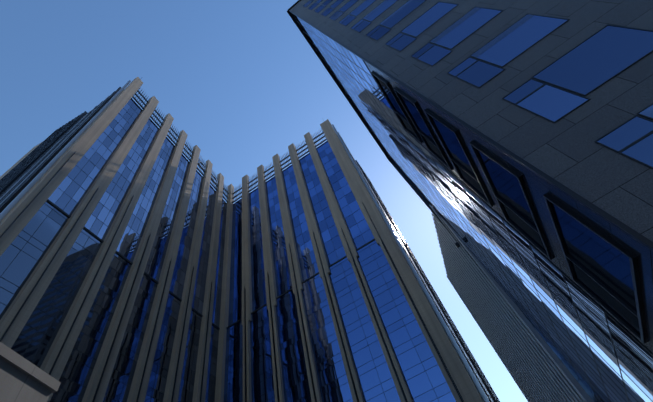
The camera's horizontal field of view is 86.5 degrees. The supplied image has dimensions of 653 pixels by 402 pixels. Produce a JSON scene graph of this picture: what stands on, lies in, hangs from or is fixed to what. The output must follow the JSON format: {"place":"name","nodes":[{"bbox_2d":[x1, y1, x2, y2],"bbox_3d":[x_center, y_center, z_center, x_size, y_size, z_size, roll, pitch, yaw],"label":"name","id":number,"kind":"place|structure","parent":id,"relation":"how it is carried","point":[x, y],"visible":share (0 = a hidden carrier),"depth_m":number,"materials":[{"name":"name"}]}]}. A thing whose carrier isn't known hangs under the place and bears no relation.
{"place":"outdoors","nodes":[
{"label":"outdoors","id":0,"kind":"place"},
{"bbox_2d":[0,0,527,401],"label":"sky","id":1,"kind":"structure","parent":0,"point":[244,84],"materials":[{"name":"blue"}]},
{"label":"ground","id":2,"kind":"structure","parent":0,"visible":0},
{"bbox_2d":[0,77,499,401],"bbox_3d":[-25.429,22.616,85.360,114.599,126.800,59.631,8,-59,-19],"label":"office tower","id":3,"kind":"structure","parent":2,"relation":"on","point":[141,260],"depth_m":68.63,"materials":[{"name":"blue glass"}]},
{"bbox_2d":[287,0,652,401],"bbox_3d":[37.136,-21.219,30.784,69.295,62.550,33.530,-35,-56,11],"label":"granite office building","id":4,"kind":"structure","parent":2,"relation":"on","point":[513,139],"depth_m":14.07,"materials":[{"name":"grey stone"}]},
{"bbox_2d":[429,205,597,401],"bbox_3d":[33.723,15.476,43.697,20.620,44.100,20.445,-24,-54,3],"label":"skyscraper","id":5,"kind":"structure","parent":2,"relation":"on","point":[537,367],"depth_m":44.28,"materials":[{"name":"grey glass"}]},
{"bbox_3d":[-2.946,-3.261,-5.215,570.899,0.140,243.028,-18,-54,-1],"label":"pavement","id":6,"kind":"structure","parent":0,"visible":0},
{"bbox_2d":[0,342,60,401],"bbox_3d":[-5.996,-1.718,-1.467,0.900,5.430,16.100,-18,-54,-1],"label":"building","id":7,"kind":"structure","parent":6,"relation":"on","point":[22,379],"depth_m":4.92,"materials":[{"name":"grey concrete"}]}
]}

